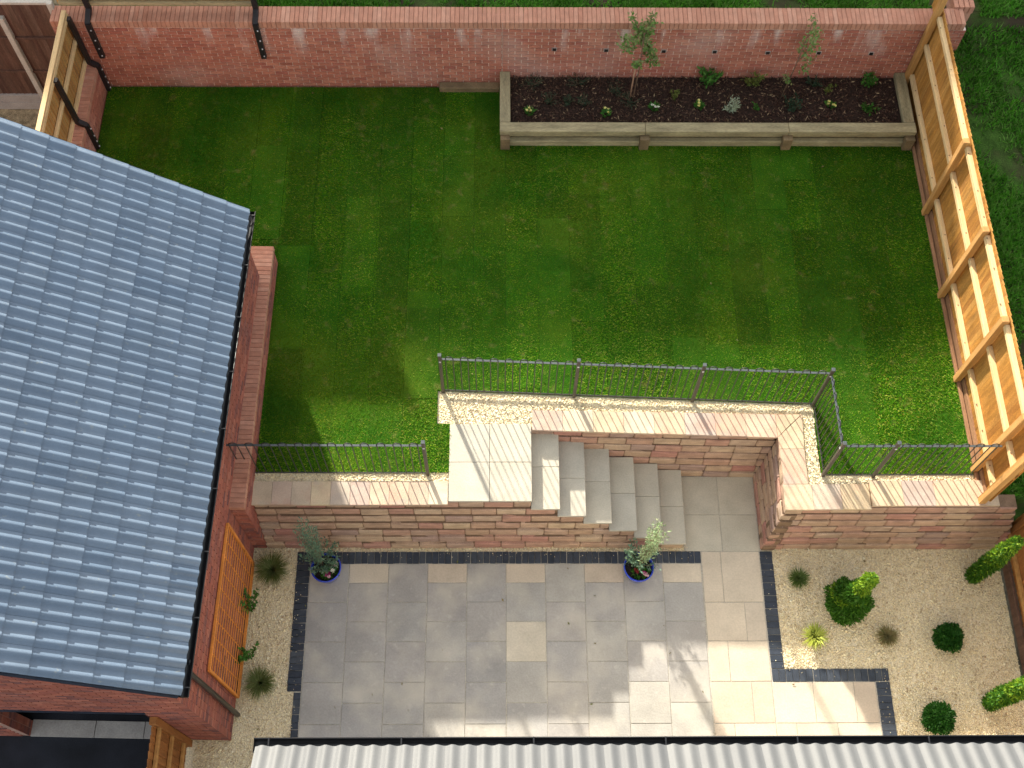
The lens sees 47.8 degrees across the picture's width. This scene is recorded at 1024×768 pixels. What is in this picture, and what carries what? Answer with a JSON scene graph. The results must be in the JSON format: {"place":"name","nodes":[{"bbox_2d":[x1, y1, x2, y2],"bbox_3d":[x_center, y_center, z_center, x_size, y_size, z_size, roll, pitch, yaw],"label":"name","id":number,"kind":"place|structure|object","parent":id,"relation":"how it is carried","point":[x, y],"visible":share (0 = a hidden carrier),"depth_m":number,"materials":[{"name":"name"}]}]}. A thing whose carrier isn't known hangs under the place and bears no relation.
{"place":"outdoors","nodes":[
{"label":"outdoors","id":0,"kind":"place"},
{"bbox_2d":[0,0,60,128],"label":"neighbour yard","id":1,"kind":"structure","parent":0,"point":[27,117],"depth_m":21.32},
{"bbox_2d":[0,0,55,108],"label":"timber fence","id":2,"kind":"object","parent":1,"relation":"on","point":[27,36],"visible":0.57,"depth_m":20.02,"materials":[{"name":"wood"}]},
{"bbox_2d":[0,735,149,767],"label":"driveway","id":3,"kind":"structure","parent":0,"point":[24,751],"depth_m":16.78,"materials":[{"name":"black asphalt"}]},
{"bbox_2d":[185,545,687,767],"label":"gravel border","id":4,"kind":"object","parent":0,"point":[189,756],"visible":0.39,"depth_m":17.39,"materials":[{"name":"beige gravel"}]},
{"bbox_2d":[235,641,258,663],"bbox_3d":[-3.929,3.982,17.154,0.201,0.549,0.475,38,70,16],"label":"climbing plant","id":5,"kind":"object","parent":4,"relation":"on","point":[245,656],"visible":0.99,"depth_m":17.13,"materials":[{"name":"green plant"}]},
{"bbox_2d":[238,588,259,613],"bbox_3d":[-3.952,3.299,17.396,0.256,0.707,0.432,17,65,7],"label":"climbing plant","id":6,"kind":"object","parent":4,"relation":"on","point":[251,602],"visible":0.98,"depth_m":17.40,"materials":[{"name":"green plant"}]},
{"bbox_2d":[243,664,277,701],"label":"ornamental grass","id":7,"kind":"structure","parent":4,"relation":"on","point":[258,681],"depth_m":17.06,"materials":[{"name":"green plant"}]},
{"bbox_2d":[254,550,289,588],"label":"ornamental grass","id":8,"kind":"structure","parent":4,"relation":"on","point":[271,568],"depth_m":17.81,"materials":[{"name":"green plant"}]},
{"bbox_2d":[251,481,682,548],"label":"stone retaining wall","id":9,"kind":"structure","parent":4,"relation":"on","point":[381,514],"depth_m":17.50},
{"bbox_2d":[448,424,685,544],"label":"garden steps","id":10,"kind":"structure","parent":4,"relation":"on","point":[508,462],"depth_m":17.56,"materials":[{"name":"stone"}]},
{"bbox_2d":[97,85,973,473],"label":"lawn","id":11,"kind":"structure","parent":0,"point":[761,209],"depth_m":18.84,"materials":[{"name":"green plant"}]},
{"bbox_2d":[439,82,498,92],"bbox_3d":[-0.750,-5.222,20.343,1.050,0.130,0.140,0,64,-1],"label":"sleeper","id":12,"kind":"object","parent":11,"relation":"on","point":[445,87],"visible":1,"depth_m":20.29,"materials":[{"name":"brown wood"}]},
{"bbox_2d":[61,0,1023,12],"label":"ground","id":13,"kind":"structure","parent":0,"point":[778,4],"depth_m":19.53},
{"bbox_2d":[49,0,974,87],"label":"brick wall","id":14,"kind":"structure","parent":13,"relation":"on","point":[212,46],"depth_m":19.45,"materials":[{"name":"brick"}]},
{"bbox_2d":[56,0,266,58],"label":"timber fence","id":15,"kind":"object","parent":14,"relation":"on","point":[87,4],"visible":1,"depth_m":18.94,"materials":[{"name":"black metal"}]},
{"bbox_2d":[287,476,896,736],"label":"patio","id":16,"kind":"structure","parent":0,"point":[372,632],"depth_m":17.49,"materials":[{"name":"stone"}]},
{"bbox_2d":[311,553,340,583],"bbox_3d":[-2.841,2.878,17.787,0.470,0.385,0.470,0,64,-1],"label":"blue pot","id":17,"kind":"object","parent":16,"relation":"on","point":[317,576],"visible":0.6,"depth_m":17.64,"materials":[{"name":"ceramic"}]},
{"bbox_2d":[292,516,340,574],"bbox_3d":[-2.835,2.280,16.788,0.621,2.094,0.606,-35,70,-16],"label":"potted shrub","id":18,"kind":"object","parent":17,"relation":"on","point":[316,551],"visible":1,"depth_m":17.14,"materials":[{"name":"green plant"}]},
{"bbox_2d":[320,561,339,579],"bbox_3d":[-2.780,2.864,17.593,0.323,0.108,0.246,-16,65,-8],"label":"pansy","id":19,"kind":"object","parent":17,"relation":"on","point":[327,575],"visible":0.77,"depth_m":17.57,"materials":[{"name":"green plant"}]},
{"bbox_2d":[282,551,896,734],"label":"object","id":20,"kind":"structure","parent":16,"relation":"on","point":[510,556],"depth_m":17.52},
{"bbox_2d":[257,92,1001,733],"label":"leaf litter","id":21,"kind":"object","parent":16,"relation":"on","point":[567,568],"visible":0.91,"depth_m":17.79,"materials":[{"name":"brown plant"}]},
{"bbox_2d":[624,552,653,582],"bbox_3d":[1.939,2.877,17.839,0.470,0.385,0.470,0,64,-1],"label":"blue pot","id":22,"kind":"object","parent":16,"relation":"on","point":[628,567],"visible":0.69,"depth_m":17.69,"materials":[{"name":"ceramic"}]},
{"bbox_2d":[631,565,649,579],"bbox_3d":[1.966,2.878,17.636,0.328,0.106,0.238,0,64,-1],"label":"pansy","id":23,"kind":"object","parent":22,"relation":"on","point":[637,571],"visible":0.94,"depth_m":17.63,"materials":[{"name":"green plant"}]},
{"bbox_2d":[624,518,671,573],"bbox_3d":[1.976,2.282,16.820,0.579,2.125,0.624,0,64,-1],"label":"potted shrub","id":24,"kind":"object","parent":22,"relation":"on","point":[649,548],"visible":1,"depth_m":17.07,"materials":[{"name":"green plant"}]},
{"bbox_2d":[251,735,1023,767],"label":"house","id":25,"kind":"structure","parent":0,"point":[917,751],"depth_m":11.40,"materials":[{"name":"white metal"}]},
{"bbox_2d":[436,97,1010,485],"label":"lawn terrace","id":26,"kind":"structure","parent":0,"point":[538,303],"depth_m":18.95,"materials":[{"name":"plant"}]},
{"bbox_2d":[71,64,107,151],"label":"brick wall","id":27,"kind":"structure","parent":26,"relation":"on","point":[93,98],"depth_m":19.59,"materials":[{"name":"red brick"}]},
{"bbox_2d":[35,10,110,149],"bbox_3d":[-7.165,-3.570,18.537,0.301,1.790,4.684,0,64,-1],"label":"timber fence","id":28,"kind":"object","parent":27,"relation":"on","point":[70,60],"visible":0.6,"depth_m":18.78,"materials":[{"name":"brown wood"}]},
{"bbox_2d":[255,391,973,490],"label":"gravel","id":29,"kind":"structure","parent":26,"relation":"on","point":[663,409],"depth_m":17.71,"materials":[{"name":"beige gravel"}]},
{"bbox_2d":[226,440,429,475],"bbox_3d":[-2.627,1.076,16.658,2.812,1.253,0.060,0,64,-1],"label":"bow top railing","id":30,"kind":"object","parent":29,"relation":"on","point":[393,445],"visible":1,"depth_m":16.44,"materials":[{"name":"grey metal"}]},
{"bbox_2d":[437,353,835,406],"bbox_3d":[1.790,-0.044,17.246,5.751,1.253,0.060,2,64,0],"label":"bow top railing","id":31,"kind":"object","parent":29,"relation":"on","point":[704,368],"visible":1,"depth_m":17.13,"materials":[{"name":"grey metal"}]},
{"bbox_2d":[814,376,846,476],"bbox_3d":[4.646,0.614,16.958,0.060,1.253,1.127,-1,64,-1],"label":"bow top railing","id":32,"kind":"object","parent":29,"relation":"on","point":[835,457],"visible":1,"depth_m":16.79,"materials":[{"name":"grey metal"}]},
{"bbox_2d":[826,441,1001,477],"bbox_3d":[5.786,1.101,16.702,2.198,1.313,0.060,0,64,-1],"label":"bow top railing","id":33,"kind":"object","parent":29,"relation":"on","point":[897,445],"visible":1,"depth_m":16.64,"materials":[{"name":"grey metal"}]},
{"bbox_2d":[500,72,916,150],"bbox_3d":[3.326,-4.713,20.011,7.075,0.452,1.385,0,64,-1],"label":"raised planter","id":34,"kind":"object","parent":26,"relation":"on","point":[641,135],"visible":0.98,"depth_m":19.84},
{"bbox_2d":[523,106,536,115],"bbox_3d":[0.296,-4.699,19.804,0.219,0.114,0.245,35,69,15],"label":"primrose","id":35,"kind":"object","parent":34,"relation":"on","point":[532,110],"visible":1,"depth_m":19.82,"materials":[{"name":"green plant"}]},
{"bbox_2d":[521,71,542,91],"bbox_3d":[0.368,-5.228,20.027,0.307,0.209,0.461,40,70,17],"label":"feathery plant","id":36,"kind":"object","parent":34,"relation":"in","point":[536,80],"visible":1,"depth_m":20.05,"materials":[{"name":"green plant"}]},
{"bbox_2d":[540,91,560,107],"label":"feathery plant","id":37,"kind":"object","parent":34,"relation":"in","point":[548,99],"visible":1,"depth_m":19.87,"materials":[{"name":"green plant"}]},
{"bbox_2d":[565,72,589,86],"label":"feathery plant","id":38,"kind":"object","parent":34,"relation":"in","point":[583,81],"visible":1,"depth_m":20.07,"materials":[{"name":"green plant"}]},
{"bbox_2d":[576,92,591,105],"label":"feathery plant","id":39,"kind":"object","parent":34,"relation":"on","point":[584,102],"visible":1,"depth_m":19.86,"materials":[{"name":"green plant"}]},
{"bbox_2d":[600,107,611,117],"bbox_3d":[1.618,-4.674,19.805,0.227,0.122,0.206,-25,67,-12],"label":"primrose","id":40,"kind":"object","parent":34,"relation":"on","point":[607,111],"visible":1,"depth_m":19.82,"materials":[{"name":"green plant"}]},
{"bbox_2d":[608,80,625,97],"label":"feathery plant","id":41,"kind":"object","parent":34,"relation":"on","point":[613,89],"visible":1,"depth_m":19.96,"materials":[{"name":"green plant"}]},
{"bbox_2d":[620,91,641,108],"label":"feathery plant","id":42,"kind":"object","parent":34,"relation":"on","point":[629,101],"visible":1,"depth_m":19.88,"materials":[{"name":"green plant"}]},
{"bbox_2d":[616,11,663,99],"bbox_3d":[2.087,-5.376,19.203,0.832,1.932,0.671,0,64,-1],"label":"young tree","id":43,"kind":"object","parent":34,"relation":"on","point":[644,33],"visible":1,"depth_m":18.73,"materials":[{"name":"green plant"}]},
{"bbox_2d":[647,100,660,110],"bbox_3d":[2.447,-4.779,19.866,0.245,0.124,0.213,0,64,-1],"label":"primrose","id":44,"kind":"object","parent":34,"relation":"on","point":[655,105],"visible":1,"depth_m":19.89,"materials":[{"name":"green plant"}]},
{"bbox_2d":[669,89,679,99],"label":"olive plant","id":45,"kind":"object","parent":34,"relation":"on","point":[675,94],"visible":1,"depth_m":19.84,"materials":[{"name":"green plant"}]},
{"bbox_2d":[693,99,705,109],"bbox_3d":[3.237,-4.814,19.892,0.216,0.126,0.218,-34,69,-16],"label":"primrose","id":46,"kind":"object","parent":34,"relation":"on","point":[698,103],"visible":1,"depth_m":19.90,"materials":[{"name":"green plant"}]},
{"bbox_2d":[510,75,899,122],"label":"bark chips","id":47,"kind":"object","parent":34,"relation":"in","point":[640,116],"visible":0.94,"depth_m":19.99,"materials":[{"name":"brown wood"}]},
{"bbox_2d":[563,94,574,105],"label":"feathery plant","id":48,"kind":"object","parent":47,"relation":"on","point":[567,100],"visible":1,"depth_m":19.86,"materials":[{"name":"green plant"}]},
{"bbox_2d":[697,66,723,87],"bbox_3d":[3.429,-5.348,20.011,0.491,0.466,0.494,0,64,-1],"label":"leafy plant","id":49,"kind":"object","parent":34,"relation":"on","point":[707,79],"visible":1,"depth_m":19.99,"materials":[{"name":"green plant"}]},
{"bbox_2d":[723,95,740,112],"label":"silver shrub","id":50,"kind":"object","parent":34,"relation":"on","point":[732,106],"visible":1,"depth_m":19.80,"materials":[{"name":"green plant"}]},
{"bbox_2d":[741,71,767,86],"bbox_3d":[4.183,-5.279,20.048,0.410,0.314,0.262,25,66,11],"label":"leafy plant","id":51,"kind":"object","parent":34,"relation":"on","point":[749,82],"visible":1,"depth_m":20.03,"materials":[{"name":"green plant"}]},
{"bbox_2d":[751,101,759,110],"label":"plant","id":52,"kind":"object","parent":34,"relation":"on","point":[756,107],"visible":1,"depth_m":19.90,"materials":[{"name":"green plant"}]},
{"bbox_2d":[782,92,802,111],"bbox_3d":[4.853,-4.837,19.861,0.301,0.245,0.376,-20,66,-10],"label":"shrub","id":53,"kind":"object","parent":34,"relation":"on","point":[792,106],"visible":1,"depth_m":19.84,"materials":[{"name":"green plant"}]},
{"bbox_2d":[780,13,823,98],"bbox_3d":[4.852,-5.377,19.281,0.485,1.846,0.574,27,67,12],"label":"young tree","id":54,"kind":"object","parent":34,"relation":"on","point":[812,42],"visible":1,"depth_m":19.10,"materials":[{"name":"green plant"}]},
{"bbox_2d":[803,74,822,86],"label":"plant","id":55,"kind":"object","parent":34,"relation":"in","point":[815,83],"visible":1,"depth_m":20.06,"materials":[{"name":"green plant"}]},
{"bbox_2d":[824,99,836,108],"bbox_3d":[5.497,-4.827,19.918,0.224,0.128,0.247,0,64,-1],"label":"primrose","id":56,"kind":"object","parent":34,"relation":"on","point":[828,102],"visible":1,"depth_m":19.93,"materials":[{"name":"yellow plant"}]},
{"bbox_2d":[824,84,836,93],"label":"plant","id":57,"kind":"object","parent":34,"relation":"on","point":[827,90],"visible":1,"depth_m":20.06,"materials":[{"name":"green plant"}]},
{"bbox_2d":[861,71,877,87],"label":"leafy plant","id":58,"kind":"object","parent":34,"relation":"on","point":[868,81],"visible":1,"depth_m":20.07,"materials":[{"name":"green plant"}]},
{"bbox_2d":[861,101,879,115],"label":"leafy plant","id":59,"kind":"object","parent":34,"relation":"on","point":[869,107],"visible":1,"depth_m":19.86,"materials":[{"name":"green plant"}]},
{"bbox_2d":[905,0,1023,503],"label":"timber fence","id":60,"kind":"object","parent":26,"relation":"on","point":[984,349],"visible":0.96,"depth_m":17.73,"materials":[{"name":"brown wood"}]},
{"bbox_2d":[760,548,1023,734],"bbox_3d":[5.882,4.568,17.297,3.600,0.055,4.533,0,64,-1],"label":"gravel","id":61,"kind":"structure","parent":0,"point":[918,641],"depth_m":17.69,"materials":[{"name":"beige gravel"}]},
{"bbox_2d":[787,565,810,591],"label":"ornamental grass","id":62,"kind":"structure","parent":61,"relation":"on","point":[798,579],"depth_m":17.86,"materials":[{"name":"green plant"}]},
{"bbox_2d":[799,622,829,651],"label":"ornamental grass","id":63,"kind":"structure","parent":61,"relation":"on","point":[815,634],"depth_m":17.45,"materials":[{"name":"yellow plant"}]},
{"bbox_2d":[823,571,879,627],"bbox_3d":[5.112,3.072,17.096,0.761,1.710,0.765,-16,65,-8],"label":"conifer","id":64,"kind":"object","parent":61,"relation":"on","point":[851,601],"visible":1,"depth_m":17.29,"materials":[{"name":"green plant"}]},
{"bbox_2d":[759,480,1016,548],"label":"stone retaining wall","id":65,"kind":"structure","parent":61,"relation":"on","point":[913,514],"depth_m":17.30,"materials":[{"name":"beige stone"}]},
{"bbox_2d":[875,624,900,648],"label":"ornamental grass","id":66,"kind":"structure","parent":61,"relation":"on","point":[887,635],"depth_m":17.48,"materials":[{"name":"plant"}]},
{"bbox_2d":[919,700,957,734],"bbox_3d":[6.226,4.887,16.898,0.564,0.511,0.546,0,64,-1],"label":"box ball","id":67,"kind":"object","parent":61,"relation":"on","point":[937,717],"visible":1,"depth_m":16.77,"materials":[{"name":"green plant"}]},
{"bbox_2d":[931,621,964,653],"bbox_3d":[6.566,3.819,17.432,0.503,0.475,0.496,0,64,-1],"label":"box ball","id":68,"kind":"object","parent":61,"relation":"on","point":[947,636],"visible":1,"depth_m":17.32,"materials":[{"name":"green plant"}]},
{"bbox_2d":[964,535,1023,584],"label":"columnar conifer","id":69,"kind":"object","parent":61,"relation":"on","point":[996,558],"visible":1,"depth_m":17.07,"materials":[{"name":"green plant"}]},
{"bbox_2d":[981,675,1023,712],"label":"columnar conifer","id":70,"kind":"object","parent":61,"relation":"on","point":[998,697],"visible":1,"depth_m":16.44,"materials":[{"name":"green plant"}]},
{"bbox_2d":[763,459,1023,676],"bbox_3d":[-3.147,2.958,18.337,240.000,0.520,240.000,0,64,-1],"label":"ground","id":71,"kind":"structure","parent":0,"point":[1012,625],"depth_m":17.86,"materials":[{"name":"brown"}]},
{"bbox_2d":[0,117,258,740],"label":"garage","id":72,"kind":"structure","parent":71,"relation":"on","point":[128,294],"depth_m":14.36,"materials":[{"name":"tile"}]},
{"bbox_2d":[146,717,192,767],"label":"gate","id":73,"kind":"structure","parent":72,"relation":"attached to","point":[168,744],"depth_m":15.67,"materials":[{"name":"brown wood"}]},
{"bbox_2d":[207,523,253,697],"bbox_3d":[-4.028,3.299,16.669,0.042,1.930,2.080,1,64,0],"label":"trellis","id":74,"kind":"object","parent":72,"relation":"attached to","point":[216,622],"visible":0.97,"depth_m":16.49,"materials":[{"name":"brown wood"}]},
{"bbox_2d":[229,246,277,547],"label":"brick wall","id":75,"kind":"structure","parent":71,"relation":"on","point":[242,509],"depth_m":17.37,"materials":[{"name":"red brick"}]},
{"bbox_2d":[531,410,800,476],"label":"stone retaining wall","id":76,"kind":"structure","parent":71,"relation":"on","point":[713,444],"depth_m":17.68,"materials":[{"name":"beige stone"}]},
{"bbox_2d":[753,415,807,549],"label":"stone retaining wall","id":77,"kind":"structure","parent":71,"relation":"on","point":[784,462],"depth_m":17.58,"materials":[{"name":"beige stone"}]},
{"bbox_2d":[1003,513,1023,674],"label":"timber fence","id":78,"kind":"object","parent":71,"relation":"on","point":[1017,560],"visible":0.62,"depth_m":17.63,"materials":[{"name":"brown wood"}]},
{"bbox_2d":[954,12,1023,520],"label":"side ground","id":79,"kind":"structure","parent":0,"point":[998,155],"depth_m":19.51,"materials":[{"name":"green plant"}]},
{"bbox_2d":[240,0,1023,496],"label":"rough grass","id":80,"kind":"structure","parent":79,"relation":"on","point":[1004,208],"depth_m":19.48,"materials":[{"name":"green plant"}]}
]}

